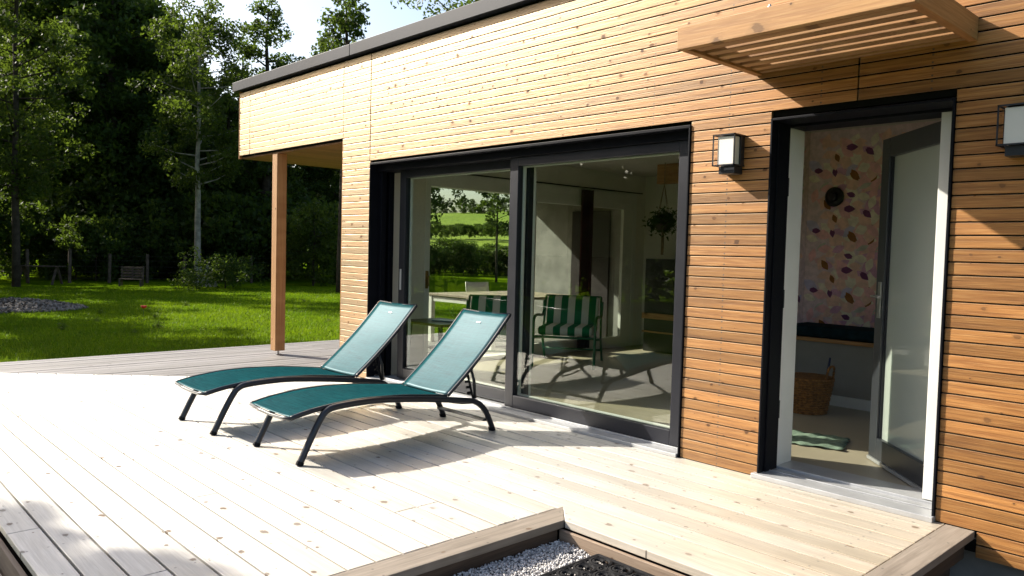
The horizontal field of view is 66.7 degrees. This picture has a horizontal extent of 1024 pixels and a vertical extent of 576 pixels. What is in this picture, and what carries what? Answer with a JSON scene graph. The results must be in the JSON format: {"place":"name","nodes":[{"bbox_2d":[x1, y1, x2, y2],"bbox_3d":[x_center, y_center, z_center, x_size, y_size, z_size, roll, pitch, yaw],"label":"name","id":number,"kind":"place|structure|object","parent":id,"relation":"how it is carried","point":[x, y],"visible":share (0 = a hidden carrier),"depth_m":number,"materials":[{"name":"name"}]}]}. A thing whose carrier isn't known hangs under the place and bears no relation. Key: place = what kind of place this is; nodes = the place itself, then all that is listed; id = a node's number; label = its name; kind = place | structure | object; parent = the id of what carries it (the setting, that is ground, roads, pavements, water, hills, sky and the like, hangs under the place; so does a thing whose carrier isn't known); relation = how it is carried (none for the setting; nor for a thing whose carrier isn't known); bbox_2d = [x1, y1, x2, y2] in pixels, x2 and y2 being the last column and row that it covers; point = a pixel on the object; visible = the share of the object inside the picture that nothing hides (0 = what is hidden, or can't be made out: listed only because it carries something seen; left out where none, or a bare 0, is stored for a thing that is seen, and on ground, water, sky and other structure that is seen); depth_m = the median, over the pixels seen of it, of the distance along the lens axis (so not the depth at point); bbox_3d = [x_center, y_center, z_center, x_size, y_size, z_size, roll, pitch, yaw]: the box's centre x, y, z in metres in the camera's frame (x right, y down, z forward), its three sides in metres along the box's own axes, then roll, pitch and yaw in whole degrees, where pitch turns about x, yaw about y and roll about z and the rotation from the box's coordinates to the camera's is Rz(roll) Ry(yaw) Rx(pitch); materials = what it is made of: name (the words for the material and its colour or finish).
{"place":"outdoors","nodes":[
{"label":"outdoors","id":0,"kind":"place"},
{"bbox_2d":[0,260,507,361],"bbox_3d":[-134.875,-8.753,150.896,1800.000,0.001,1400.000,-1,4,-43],"label":"lawn","id":1,"kind":"structure","parent":0,"point":[448,281],"depth_m":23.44,"materials":[{"name":"green plant"}]},
{"bbox_2d":[0,76,37,225],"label":"broadleaf tree","id":2,"kind":"object","parent":1,"relation":"on","point":[2,135],"visible":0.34,"depth_m":32.56,"materials":[{"name":"green plant"}]},
{"bbox_2d":[0,192,59,279],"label":"shrub","id":3,"kind":"object","parent":1,"relation":"on","point":[5,236],"visible":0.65,"depth_m":32.80,"materials":[{"name":"green plant"}]},
{"bbox_2d":[0,200,71,277],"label":"shrub","id":4,"kind":"object","parent":1,"relation":"on","point":[34,211],"visible":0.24,"depth_m":34.74,"materials":[{"name":"green plant"}]},
{"bbox_2d":[21,265,65,284],"bbox_3d":[-18.680,-0.507,30.803,1.600,0.755,0.830,1,3,-3],"label":"garden table","id":5,"kind":"object","parent":1,"relation":"on","point":[56,270],"visible":0.76,"depth_m":30.76,"materials":[{"name":"brown wood"}]},
{"bbox_2d":[0,297,87,313],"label":"rubble heap","id":6,"kind":"object","parent":1,"relation":"on","point":[17,305],"visible":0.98,"depth_m":19.18,"materials":[{"name":"gravel"}]},
{"bbox_2d":[0,0,100,286],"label":"young tree","id":7,"kind":"object","parent":1,"relation":"on","point":[42,113],"visible":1,"depth_m":28.22,"materials":[{"name":"green plant"}]},
{"bbox_2d":[0,0,103,264],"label":"broadleaf tree","id":8,"kind":"object","parent":1,"relation":"on","point":[19,135],"depth_m":40.89,"materials":[{"name":"green plant"}]},
{"bbox_2d":[9,203,98,275],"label":"shrub","id":9,"kind":"object","parent":1,"relation":"on","point":[69,212],"visible":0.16,"depth_m":36.48,"materials":[{"name":"green plant"}]},
{"bbox_2d":[53,322,67,329],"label":"weed","id":10,"kind":"object","parent":1,"relation":"on","point":[63,326],"visible":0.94,"depth_m":15.33,"materials":[{"name":"green plant"}]},
{"bbox_2d":[27,220,130,280],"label":"shrub","id":11,"kind":"object","parent":1,"relation":"on","point":[58,256],"visible":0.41,"depth_m":34.09,"materials":[{"name":"green plant"}]},
{"bbox_2d":[0,0,160,191],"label":"broadleaf tree","id":12,"kind":"object","parent":1,"relation":"on","point":[53,42],"visible":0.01,"depth_m":40.32,"materials":[{"name":"green plant"}]},
{"bbox_2d":[0,0,161,207],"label":"broadleaf tree","id":13,"kind":"object","parent":1,"relation":"on","point":[40,10],"visible":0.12,"depth_m":38.22,"materials":[{"name":"green plant"}]},
{"bbox_2d":[40,213,148,281],"bbox_3d":[-18.552,-1.663,34.597,4.170,3.264,4.969,-1,4,-43],"label":"shrub","id":14,"kind":"object","parent":1,"relation":"on","point":[79,225],"visible":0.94,"depth_m":33.67,"materials":[{"name":"green plant"}]},
{"bbox_2d":[33,184,167,275],"bbox_3d":[-20.109,-2.705,38.913,6.671,5.223,7.950,4,4,44],"label":"shrub","id":15,"kind":"object","parent":1,"relation":"on","point":[107,210],"visible":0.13,"depth_m":36.90,"materials":[{"name":"green plant"}]},
{"bbox_2d":[0,0,220,228],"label":"broadleaf tree","id":16,"kind":"object","parent":1,"relation":"on","point":[93,33],"visible":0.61,"depth_m":37.14,"materials":[{"name":"green plant"}]},
{"bbox_2d":[118,266,143,286],"bbox_3d":[-15.189,-0.474,31.059,0.843,0.792,0.578,1,3,-15],"label":"pallet bench","id":17,"kind":"object","parent":1,"relation":"on","point":[120,281],"visible":0.99,"depth_m":31.24,"materials":[{"name":"brown wood"}]},
{"bbox_2d":[98,211,193,279],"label":"shrub","id":18,"kind":"object","parent":1,"relation":"on","point":[126,219],"visible":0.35,"depth_m":36.08,"materials":[{"name":"green plant"}]},
{"bbox_2d":[99,0,214,146],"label":"broadleaf tree","id":19,"kind":"object","parent":1,"relation":"on","point":[176,15],"visible":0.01,"depth_m":45.02,"materials":[{"name":"green plant"}]},
{"bbox_2d":[98,194,216,278],"bbox_3d":[-16.964,-2.338,38.475,6.956,4.570,5.837,-1,4,-45],"label":"shrub","id":20,"kind":"object","parent":1,"relation":"on","point":[156,204],"visible":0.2,"depth_m":37.13,"materials":[{"name":"green plant"}]},
{"bbox_2d":[152,321,164,327],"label":"weed","id":21,"kind":"object","parent":1,"relation":"on","point":[158,325],"visible":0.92,"depth_m":16.07,"materials":[{"name":"green plant"}]},
{"bbox_2d":[71,36,245,276],"bbox_3d":[-18.027,-6.685,40.631,8.310,12.643,8.446,1,3,1],"label":"broadleaf tree","id":22,"kind":"object","parent":1,"relation":"on","point":[146,116],"visible":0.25,"depth_m":38.60,"materials":[{"name":"green plant"}]},
{"bbox_2d":[25,249,314,282],"bbox_3d":[-14.493,-0.862,34.394,14.809,1.496,0.228,0,3,-31],"label":"wire fence","id":23,"kind":"object","parent":1,"relation":"on","point":[109,260],"visible":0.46,"depth_m":32.82,"materials":[{"name":"brown wood"}]},
{"bbox_2d":[124,43,225,272],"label":"broadleaf tree","id":24,"kind":"object","parent":1,"relation":"on","point":[175,89],"depth_m":44.41,"materials":[{"name":"green plant"}]},
{"bbox_2d":[136,217,222,281],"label":"shrub","id":25,"kind":"object","parent":1,"relation":"on","point":[147,245],"visible":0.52,"depth_m":35.72,"materials":[{"name":"green plant"}]},
{"bbox_2d":[104,175,258,274],"bbox_3d":[-16.563,-3.123,41.193,7.922,6.203,9.440,1,3,0],"label":"shrub","id":26,"kind":"object","parent":1,"relation":"on","point":[226,187],"visible":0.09,"depth_m":39.28,"materials":[{"name":"green plant"}]},
{"bbox_2d":[125,0,253,282],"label":"birch tree","id":27,"kind":"object","parent":1,"relation":"on","point":[202,33],"visible":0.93,"depth_m":33.67,"materials":[{"name":"green plant"}]},
{"bbox_2d":[167,261,222,290],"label":"shrub","id":28,"kind":"object","parent":1,"relation":"on","point":[191,279],"visible":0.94,"depth_m":29.44,"materials":[{"name":"green plant"}]},
{"bbox_2d":[141,188,271,279],"bbox_3d":[-14.937,-2.419,38.461,7.453,4.897,6.254,3,3,22],"label":"shrub","id":29,"kind":"object","parent":1,"relation":"on","point":[219,200],"visible":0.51,"depth_m":36.63,"materials":[{"name":"green plant"}]},
{"bbox_2d":[196,264,216,286],"bbox_3d":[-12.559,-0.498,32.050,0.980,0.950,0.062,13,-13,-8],"label":"shrub","id":30,"kind":"object","parent":1,"relation":"on","point":[197,268],"visible":0.12,"depth_m":32.00,"materials":[{"name":"green plant"}]},
{"bbox_2d":[177,246,270,288],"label":"shrub","id":31,"kind":"object","parent":1,"relation":"on","point":[224,267],"visible":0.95,"depth_m":30.41,"materials":[{"name":"green plant"}]},
{"bbox_2d":[180,93,271,191],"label":"broadleaf tree","id":32,"kind":"object","parent":1,"relation":"on","point":[250,166],"visible":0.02,"depth_m":44.15,"materials":[{"name":"green plant"}]},
{"bbox_2d":[205,76,249,192],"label":"tall tree","id":33,"kind":"object","parent":1,"relation":"on","point":[229,111],"visible":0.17,"depth_m":41.75,"materials":[{"name":"green plant"}]},
{"bbox_2d":[187,207,294,281],"bbox_3d":[-13.325,-1.958,38.038,5.003,3.917,5.962,0,3,-29],"label":"shrub","id":34,"kind":"object","parent":1,"relation":"on","point":[222,248],"visible":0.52,"depth_m":36.49,"materials":[{"name":"green plant"}]},
{"bbox_2d":[203,189,310,278],"bbox_3d":[-12.844,-2.597,40.546,7.950,5.223,6.671,3,3,33],"label":"shrub","id":35,"kind":"object","parent":1,"relation":"on","point":[248,203],"visible":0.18,"depth_m":38.14,"materials":[{"name":"green plant"}]},
{"bbox_2d":[219,0,307,278],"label":"tall tree","id":36,"kind":"object","parent":1,"relation":"on","point":[251,50],"visible":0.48,"depth_m":40.35,"materials":[{"name":"green plant"}]},
{"bbox_2d":[224,187,335,275],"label":"shrub","id":37,"kind":"object","parent":1,"relation":"on","point":[293,204],"visible":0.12,"depth_m":40.34,"materials":[{"name":"green plant"}]},
{"bbox_2d":[245,160,339,275],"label":"broadleaf tree","id":38,"kind":"object","parent":1,"relation":"on","point":[314,186],"visible":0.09,"depth_m":44.45,"materials":[{"name":"green plant"}]},
{"bbox_2d":[269,198,338,285],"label":"shrub","id":39,"kind":"object","parent":1,"relation":"on","point":[326,262],"visible":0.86,"depth_m":34.48,"materials":[{"name":"green plant"}]},
{"bbox_2d":[299,167,339,199],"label":"broadleaf tree","id":40,"kind":"object","parent":1,"relation":"on","point":[335,171],"visible":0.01,"depth_m":50.74,"materials":[{"name":"green plant"}]},
{"bbox_2d":[302,166,339,206],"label":"broadleaf tree","id":41,"kind":"object","parent":1,"relation":"on","point":[335,181],"visible":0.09,"depth_m":44.86,"materials":[{"name":"green plant"}]},
{"bbox_2d":[309,0,370,292],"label":"tall tree","id":42,"kind":"object","parent":1,"relation":"on","point":[347,25],"visible":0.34,"depth_m":29.53,"materials":[{"name":"green plant"}]},
{"bbox_2d":[296,202,437,282],"bbox_3d":[-7.512,-2.142,39.411,6.956,4.570,5.837,-1,4,-41],"label":"shrub","id":43,"kind":"object","parent":1,"relation":"on","point":[333,278],"visible":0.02,"depth_m":38.69,"materials":[{"name":"green plant"}]},
{"bbox_2d":[323,200,434,274],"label":"shrub","id":44,"kind":"object","parent":1,"relation":"on","point":[432,262],"depth_m":42.75,"materials":[{"name":"green plant"}]},
{"bbox_2d":[390,0,479,18],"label":"tall tree","id":45,"kind":"object","parent":1,"relation":"on","point":[467,2],"visible":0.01,"depth_m":24.28,"materials":[{"name":"green plant"}]},
{"bbox_2d":[429,251,441,273],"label":"shrub","id":46,"kind":"object","parent":1,"relation":"on","point":[433,271],"visible":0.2,"depth_m":56.16,"materials":[{"name":"green plant"}]},
{"bbox_2d":[429,242,444,273],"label":"shrub","id":47,"kind":"object","parent":1,"relation":"on","point":[433,246],"visible":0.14,"depth_m":56.83,"materials":[{"name":"green plant"}]},
{"bbox_2d":[429,248,451,273],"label":"shrub","id":48,"kind":"object","parent":1,"relation":"on","point":[435,251],"visible":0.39,"depth_m":56.68,"materials":[{"name":"green plant"}]},
{"bbox_2d":[431,187,468,221],"bbox_3d":[-4.192,-3.900,35.658,4.574,8.365,4.681,1,3,-6],"label":"broad tree","id":49,"kind":"object","parent":1,"relation":"on","point":[434,201],"visible":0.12,"depth_m":35.73,"materials":[{"name":"green plant"}]},
{"bbox_2d":[440,246,461,272],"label":"shrub","id":50,"kind":"object","parent":1,"relation":"on","point":[448,266],"visible":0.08,"depth_m":59.87,"materials":[{"name":"green plant"}]},
{"bbox_2d":[434,238,477,271],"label":"shrub","id":51,"kind":"object","parent":1,"relation":"on","point":[446,242],"visible":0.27,"depth_m":61.42,"materials":[{"name":"green plant"}]},
{"bbox_2d":[437,242,486,275],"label":"shrub","id":52,"kind":"object","parent":1,"relation":"on","point":[467,254],"visible":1,"depth_m":53.43,"materials":[{"name":"green plant"}]},
{"bbox_2d":[0,333,974,575],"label":"deck","id":53,"kind":"structure","parent":1,"relation":"on","point":[112,465],"depth_m":4.47,"materials":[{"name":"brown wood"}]},
{"bbox_2d":[174,300,417,435],"bbox_3d":[-1.764,0.609,6.590,1.921,0.928,0.677,-1,4,-43],"label":"sun lounger","id":54,"kind":"object","parent":53,"relation":"on","point":[362,347],"visible":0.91,"depth_m":6.70,"materials":[{"name":"teal fabric"}]},
{"bbox_2d":[249,308,510,466],"bbox_3d":[-0.920,0.665,5.841,1.921,0.928,0.677,-1,4,-43],"label":"sun lounger","id":55,"kind":"object","parent":53,"relation":"on","point":[449,362],"visible":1,"depth_m":6.00,"materials":[{"name":"teal fabric"}]},
{"bbox_2d":[428,291,575,349],"bbox_3d":[-0.102,0.471,12.097,1.900,0.750,1.494,-1,4,-43],"label":"dining table","id":56,"kind":"object","parent":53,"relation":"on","point":[433,297],"visible":0.34,"depth_m":11.94,"materials":[{"name":"grey wood"}]},
{"bbox_2d":[472,191,509,281],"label":"slender tree","id":57,"kind":"object","parent":1,"relation":"on","point":[494,199],"visible":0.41,"depth_m":43.85,"materials":[{"name":"green plant"}]},
{"bbox_2d":[475,246,507,275],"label":"shrub","id":58,"kind":"object","parent":1,"relation":"on","point":[488,267],"visible":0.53,"depth_m":54.89,"materials":[{"name":"green plant"}]},
{"bbox_2d":[482,243,502,274],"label":"shrub","id":59,"kind":"object","parent":1,"relation":"on","point":[489,245],"visible":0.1,"depth_m":57.74,"materials":[{"name":"green plant"}]},
{"bbox_2d":[482,245,507,275],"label":"shrub","id":60,"kind":"object","parent":1,"relation":"on","point":[501,248],"visible":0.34,"depth_m":55.62,"materials":[{"name":"green plant"}]},
{"bbox_2d":[488,249,507,274],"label":"shrub","id":61,"kind":"object","parent":1,"relation":"on","point":[501,259],"visible":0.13,"depth_m":56.31,"materials":[{"name":"green plant"}]},
{"bbox_2d":[232,0,1023,575],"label":"house","id":62,"kind":"structure","parent":1,"relation":"on","point":[882,114],"depth_m":5.44,"materials":[{"name":"brown wood"}]},
{"bbox_2d":[410,318,473,372],"bbox_3d":[-0.817,0.672,8.838,0.560,0.596,0.720,-1,4,-43],"label":"side table","id":63,"kind":"object","parent":62,"relation":"on","point":[430,322],"visible":0.28,"depth_m":8.68,"materials":[{"name":"green wood"}]},
{"bbox_2d":[432,319,453,321],"bbox_3d":[-0.739,0.370,8.821,0.280,0.012,0.200,3,3,24],"label":"magazine","id":64,"kind":"object","parent":63,"relation":"on","point":[444,320],"visible":0.71,"depth_m":8.77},
{"bbox_2d":[466,294,506,352],"bbox_3d":[-0.223,0.535,9.403,0.793,0.861,0.889,2,3,7],"label":"striped armchair","id":65,"kind":"object","parent":62,"relation":"on","point":[492,303],"visible":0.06,"depth_m":9.64,"materials":[{"name":"green fabric"}]},
{"bbox_2d":[365,125,693,457],"bbox_3d":[-0.067,-0.072,6.972,0.330,2.318,4.020,-1,4,-43],"label":"sliding window","id":66,"kind":"structure","parent":62,"relation":"in","point":[514,399],"depth_m":6.84,"materials":[{"name":"metal"}]},
{"bbox_2d":[423,174,642,360],"bbox_3d":[0.272,-0.252,10.547,4.550,2.360,0.238,-1,4,-43],"label":"side window","id":67,"kind":"structure","parent":62,"relation":"in","point":[545,193],"depth_m":10.97,"materials":[{"name":"glass"}]},
{"bbox_2d":[531,294,603,369],"bbox_3d":[0.720,0.538,9.865,0.793,0.861,0.889,2,3,13],"label":"striped armchair","id":68,"kind":"object","parent":62,"relation":"on","point":[577,316],"visible":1,"depth_m":10.03,"materials":[{"name":"green fabric"}]},
{"bbox_2d":[577,189,593,347],"bbox_3d":[1.037,-0.265,11.068,0.246,2.250,0.084,-1,4,-43],"label":"curtain","id":69,"kind":"object","parent":62,"relation":"hanging from","point":[586,236],"visible":0.69,"depth_m":11.03,"materials":[{"name":"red fabric"}]},
{"bbox_2d":[569,211,611,337],"bbox_3d":[1.262,-0.205,12.640,0.043,2.080,0.800,-1,4,-43],"label":"store door","id":70,"kind":"structure","parent":62,"relation":"in","point":[601,242],"depth_m":12.47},
{"bbox_2d":[642,259,675,353],"bbox_3d":[2.607,0.277,11.053,0.560,1.350,1.460,-1,4,-43],"label":"cabinet","id":71,"kind":"object","parent":62,"relation":"on","point":[658,316],"visible":0.41,"depth_m":11.21,"materials":[{"name":"paint"}]},
{"bbox_2d":[642,162,676,254],"bbox_3d":[1.992,-1.030,10.118,0.564,1.200,0.548,1,3,-12],"label":"hanging planter","id":72,"kind":"object","parent":62,"relation":"hanging from","point":[661,222],"visible":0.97,"depth_m":10.09,"materials":[{"name":"fabric"}]},
{"bbox_2d":[712,133,745,174],"bbox_3d":[1.414,-0.870,5.081,0.133,0.255,0.163,-1,4,-43],"label":"wall lamp","id":73,"kind":"object","parent":62,"relation":"attached to","point":[730,158],"visible":1,"depth_m":5.04,"materials":[{"name":"glass"}]},
{"bbox_2d":[793,365,834,414],"bbox_3d":[2.717,0.911,7.155,0.455,0.454,0.455,-1,4,-43],"label":"wicker basket","id":74,"kind":"object","parent":62,"relation":"on","point":[812,393],"visible":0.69,"depth_m":6.99,"materials":[{"name":"brown wicker"}]},
{"bbox_2d":[792,430,849,449],"bbox_3d":[2.304,1.166,6.020,0.539,0.022,0.465,3,3,30],"label":"rug","id":75,"kind":"object","parent":62,"relation":"on","point":[834,442],"visible":0.66,"depth_m":5.96,"materials":[{"name":"green fabric"}]},
{"bbox_2d":[795,335,873,411],"bbox_3d":[3.751,0.848,7.145,0.520,0.635,2.540,-1,4,-43],"label":"hall bench","id":76,"kind":"object","parent":62,"relation":"on","point":[852,362],"depth_m":7.43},
{"bbox_2d":[796,322,873,342],"bbox_3d":[3.740,0.473,7.149,0.460,0.110,2.400,-1,4,-43],"label":"bench cushion","id":77,"kind":"object","parent":76,"relation":"on","point":[840,332],"visible":0.39,"depth_m":7.54,"materials":[{"name":"black fabric"}]},
{"bbox_2d":[825,187,843,206],"bbox_3d":[3.272,-0.929,7.929,0.090,0.200,0.200,-1,4,-43],"label":"wall light","id":78,"kind":"object","parent":62,"relation":"attached to","point":[834,196],"visible":1,"depth_m":7.91,"materials":[{"name":"black metal"}]},
{"bbox_2d":[751,97,958,522],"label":"entrance door","id":79,"kind":"structure","parent":62,"relation":"in","point":[917,177],"depth_m":4.99,"materials":[{"name":"metal"}]},
{"bbox_2d":[995,102,1023,157],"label":"wall lamp","id":80,"kind":"object","parent":62,"relation":"attached to","point":[1012,145],"visible":1,"depth_m":3.87,"materials":[{"name":"paint"}]},
{"bbox_2d":[158,0,509,212],"label":"sky","id":81,"kind":"structure","parent":0,"point":[301,16],"materials":[{"name":"white"}]},
{"bbox_2d":[430,211,508,247],"bbox_3d":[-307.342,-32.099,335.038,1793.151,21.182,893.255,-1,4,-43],"label":"hillside","id":82,"kind":"structure","parent":0,"point":[467,218],"depth_m":193.51,"materials":[{"name":"green plant"}]},
{"bbox_2d":[430,221,443,233],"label":"shrub","id":83,"kind":"object","parent":82,"relation":"on","point":[438,225],"visible":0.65,"depth_m":146.61,"materials":[{"name":"green plant"}]},
{"bbox_2d":[434,224,449,237],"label":"shrub","id":84,"kind":"object","parent":82,"relation":"on","point":[441,233],"visible":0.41,"depth_m":151.35,"materials":[{"name":"green plant"}]},
{"bbox_2d":[437,203,449,212],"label":"broadleaf tree","id":85,"kind":"object","parent":82,"relation":"on","point":[443,210],"visible":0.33,"depth_m":227.60,"materials":[{"name":"green plant"}]},
{"bbox_2d":[442,224,461,238],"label":"shrub","id":86,"kind":"object","parent":82,"relation":"on","point":[452,228],"visible":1,"depth_m":147.94,"materials":[{"name":"green plant"}]},
{"bbox_2d":[449,206,457,212],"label":"broadleaf tree","id":87,"kind":"object","parent":82,"relation":"on","point":[453,209],"visible":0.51,"depth_m":240.46,"materials":[{"name":"green plant"}]},
{"bbox_2d":[457,196,468,212],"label":"broadleaf tree","id":88,"kind":"object","parent":82,"relation":"on","point":[464,209],"visible":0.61,"depth_m":226.78,"materials":[{"name":"green plant"}]},
{"bbox_2d":[454,223,472,237],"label":"shrub","id":89,"kind":"object","parent":82,"relation":"on","point":[461,233],"visible":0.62,"depth_m":152.12,"materials":[{"name":"green plant"}]},
{"bbox_2d":[461,224,477,237],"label":"shrub","id":90,"kind":"object","parent":82,"relation":"on","point":[474,232],"visible":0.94,"depth_m":152.07,"materials":[{"name":"green plant"}]},
{"bbox_2d":[467,199,476,212],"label":"broadleaf tree","id":91,"kind":"object","parent":82,"relation":"on","point":[472,202],"visible":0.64,"depth_m":230.07,"materials":[{"name":"green plant"}]},
{"bbox_2d":[473,224,485,236],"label":"shrub","id":92,"kind":"object","parent":82,"relation":"on","point":[478,234],"visible":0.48,"depth_m":153.11,"materials":[{"name":"green plant"}]},
{"bbox_2d":[476,204,487,213],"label":"broadleaf tree","id":93,"kind":"object","parent":82,"relation":"on","point":[484,210],"visible":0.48,"depth_m":224.87,"materials":[{"name":"green plant"}]},
{"bbox_2d":[474,223,494,237],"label":"shrub","id":94,"kind":"object","parent":82,"relation":"on","point":[488,231],"visible":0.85,"depth_m":146.86,"materials":[{"name":"green plant"}]},
{"bbox_2d":[495,224,507,237],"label":"shrub","id":95,"kind":"object","parent":82,"relation":"on","point":[501,230],"visible":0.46,"depth_m":147.14,"materials":[{"name":"green plant"}]},
{"bbox_2d":[465,282,488,291],"bbox_3d":[-0.490,0.340,13.392,0.554,0.876,0.561,0,3,-33],"label":"garden chair","id":96,"kind":"object","parent":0,"point":[476,286],"visible":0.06,"depth_m":13.59,"materials":[{"name":"white plastic"}]},
{"bbox_2d":[454,539,632,575],"bbox_3d":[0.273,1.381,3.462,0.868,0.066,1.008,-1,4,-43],"label":"gravel","id":97,"kind":"structure","parent":0,"point":[558,551],"depth_m":3.82,"materials":[{"name":"grey gravel"}]},
{"bbox_2d":[539,554,654,575],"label":"doormat","id":98,"kind":"object","parent":97,"relation":"on","point":[573,568],"visible":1,"depth_m":3.71,"materials":[{"name":"black rubber"}]}
]}

